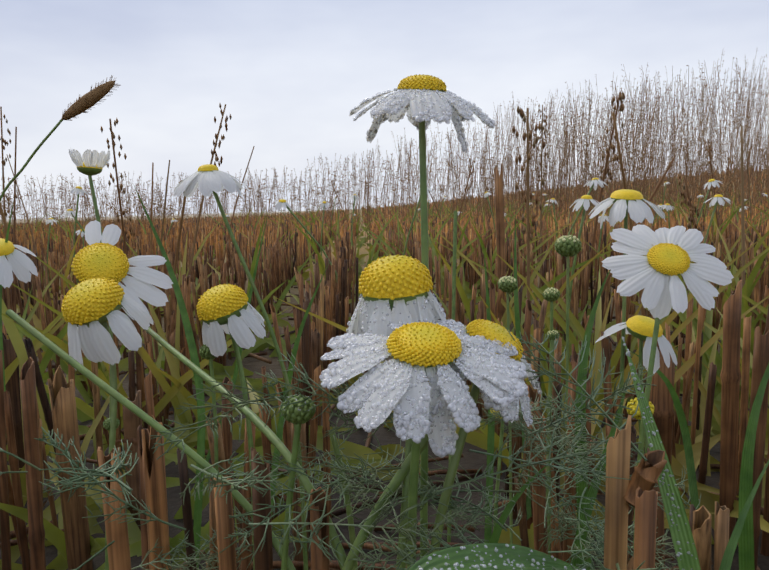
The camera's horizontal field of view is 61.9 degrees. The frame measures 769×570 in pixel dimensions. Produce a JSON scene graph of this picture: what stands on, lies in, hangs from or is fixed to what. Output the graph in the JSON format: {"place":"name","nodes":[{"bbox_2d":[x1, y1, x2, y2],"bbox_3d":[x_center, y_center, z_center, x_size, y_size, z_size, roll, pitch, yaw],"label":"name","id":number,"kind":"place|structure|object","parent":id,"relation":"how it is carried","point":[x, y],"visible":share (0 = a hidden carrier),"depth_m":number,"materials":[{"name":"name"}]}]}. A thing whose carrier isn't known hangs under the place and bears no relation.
{"place":"outdoors","nodes":[
{"label":"outdoors","id":0,"kind":"place"},
{"bbox_2d":[0,51,768,384],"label":"tall dry grass","id":1,"kind":"structure","parent":0,"point":[610,155],"depth_m":3.70,"materials":[{"name":"brown plant"}]},
{"bbox_2d":[0,170,768,569],"bbox_3d":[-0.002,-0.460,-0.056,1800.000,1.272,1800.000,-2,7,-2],"label":"field ground","id":2,"kind":"structure","parent":0,"point":[468,460],"depth_m":0.43,"materials":[{"name":"soil"}]},
{"bbox_2d":[0,238,37,287],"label":"daisy","id":3,"kind":"object","parent":2,"relation":"on","point":[20,265],"visible":1,"depth_m":0.29,"materials":[{"name":"white plant"}]},
{"bbox_2d":[0,75,120,200],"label":"foxtail grass","id":4,"kind":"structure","parent":2,"relation":"on","point":[88,100],"depth_m":0.41,"materials":[{"name":"brown plant"}]},
{"bbox_2d":[69,149,112,440],"bbox_3d":[-0.109,0.048,0.244,0.014,0.199,0.039,-2,7,-2],"label":"daisy","id":5,"kind":"object","parent":2,"relation":"on","point":[90,163],"visible":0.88,"depth_m":0.24,"materials":[{"name":"white plant"}]},
{"bbox_2d":[61,277,153,569],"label":"daisy","id":6,"kind":"object","parent":2,"relation":"on","point":[90,308],"visible":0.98,"depth_m":0.18,"materials":[{"name":"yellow plant"}]},
{"bbox_2d":[71,220,346,569],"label":"daisy","id":7,"kind":"object","parent":2,"relation":"on","point":[96,258],"visible":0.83,"depth_m":0.21,"materials":[{"name":"white plant"}]},
{"bbox_2d":[196,284,265,569],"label":"daisy","id":8,"kind":"object","parent":2,"relation":"on","point":[231,311],"visible":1,"depth_m":0.19,"materials":[{"name":"yellow plant"}]},
{"bbox_2d":[173,164,307,569],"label":"daisy","id":9,"kind":"object","parent":2,"relation":"on","point":[208,179],"visible":0.92,"depth_m":0.24,"materials":[{"name":"white plant"}]},
{"bbox_2d":[0,211,700,569],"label":"mayweed","id":10,"kind":"object","parent":2,"relation":"on","point":[98,472],"depth_m":0.11,"materials":[{"name":"green plant"}]},
{"bbox_2d":[103,235,653,569],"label":"flower buds","id":11,"kind":"object","parent":2,"relation":"on","point":[569,246],"visible":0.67,"depth_m":0.22,"materials":[{"name":"green plant"}]},
{"bbox_2d":[0,177,768,569],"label":"grass tufts","id":12,"kind":"object","parent":2,"relation":"on","point":[178,393],"depth_m":0.48,"materials":[{"name":"green plant"}]},
{"bbox_2d":[0,163,768,569],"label":"stubble","id":13,"kind":"object","parent":2,"relation":"on","point":[640,493],"visible":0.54,"depth_m":0.32,"materials":[{"name":"brown plant"}]},
{"bbox_2d":[0,188,768,569],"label":"grass","id":14,"kind":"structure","parent":2,"relation":"on","point":[682,536],"depth_m":0.16,"materials":[{"name":"green plant"}]},
{"bbox_2d":[0,166,768,286],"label":"stubble","id":15,"kind":"object","parent":2,"relation":"on","point":[270,234],"visible":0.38,"depth_m":2.62,"materials":[{"name":"brown plant"}]},
{"bbox_2d":[348,255,445,569],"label":"daisy","id":16,"kind":"object","parent":2,"relation":"on","point":[399,283],"visible":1,"depth_m":0.12,"materials":[{"name":"yellow plant"}]},
{"bbox_2d":[45,178,768,331],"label":"mayweed","id":17,"kind":"object","parent":2,"relation":"on","point":[583,201],"visible":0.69,"depth_m":0.95,"materials":[{"name":"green plant"}]},
{"bbox_2d":[349,74,493,557],"bbox_3d":[0.011,0.056,0.143,0.031,0.200,0.030,-8,9,-42],"label":"daisy","id":18,"kind":"object","parent":2,"relation":"on","point":[421,82],"visible":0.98,"depth_m":0.13,"materials":[{"name":"white plant"}]},
{"bbox_2d":[320,322,526,567],"bbox_3d":[0.008,0.082,0.117,0.034,0.154,0.030,-2,7,-2],"label":"daisy","id":19,"kind":"object","parent":2,"relation":"on","point":[428,349],"visible":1,"depth_m":0.10,"materials":[{"name":"white plant"}]},
{"bbox_2d":[429,319,539,553],"bbox_3d":[0.015,0.082,0.121,0.024,0.152,0.038,1,7,20],"label":"daisy","id":20,"kind":"object","parent":2,"relation":"on","point":[491,330],"visible":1,"depth_m":0.11,"materials":[{"name":"white plant"}]},
{"bbox_2d":[588,189,665,429],"bbox_3d":[0.091,0.051,0.258,0.044,0.178,0.030,-8,9,-43],"label":"daisy","id":21,"kind":"object","parent":2,"relation":"on","point":[632,204],"visible":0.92,"depth_m":0.25,"materials":[{"name":"white plant"}]},
{"bbox_2d":[595,315,677,452],"bbox_3d":[0.101,0.076,0.247,0.028,0.130,0.035,-5,8,-25],"label":"daisy","id":22,"kind":"object","parent":2,"relation":"on","point":[640,328],"visible":0.71,"depth_m":0.24,"materials":[{"name":"white plant"}]},
{"bbox_2d":[602,224,733,547],"bbox_3d":[0.087,0.065,0.199,0.037,0.165,0.034,-2,7,-2],"label":"daisy","id":23,"kind":"object","parent":2,"relation":"on","point":[659,268],"visible":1,"depth_m":0.19,"materials":[{"name":"white plant"}]},
{"bbox_2d":[0,0,768,218],"label":"sky","id":24,"kind":"structure","parent":0,"point":[289,75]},
{"bbox_2d":[285,88,696,569],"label":"dew drops","id":25,"kind":"object","parent":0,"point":[327,383],"visible":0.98,"depth_m":0.10,"materials":[{"name":"clear liquid"}]}
]}

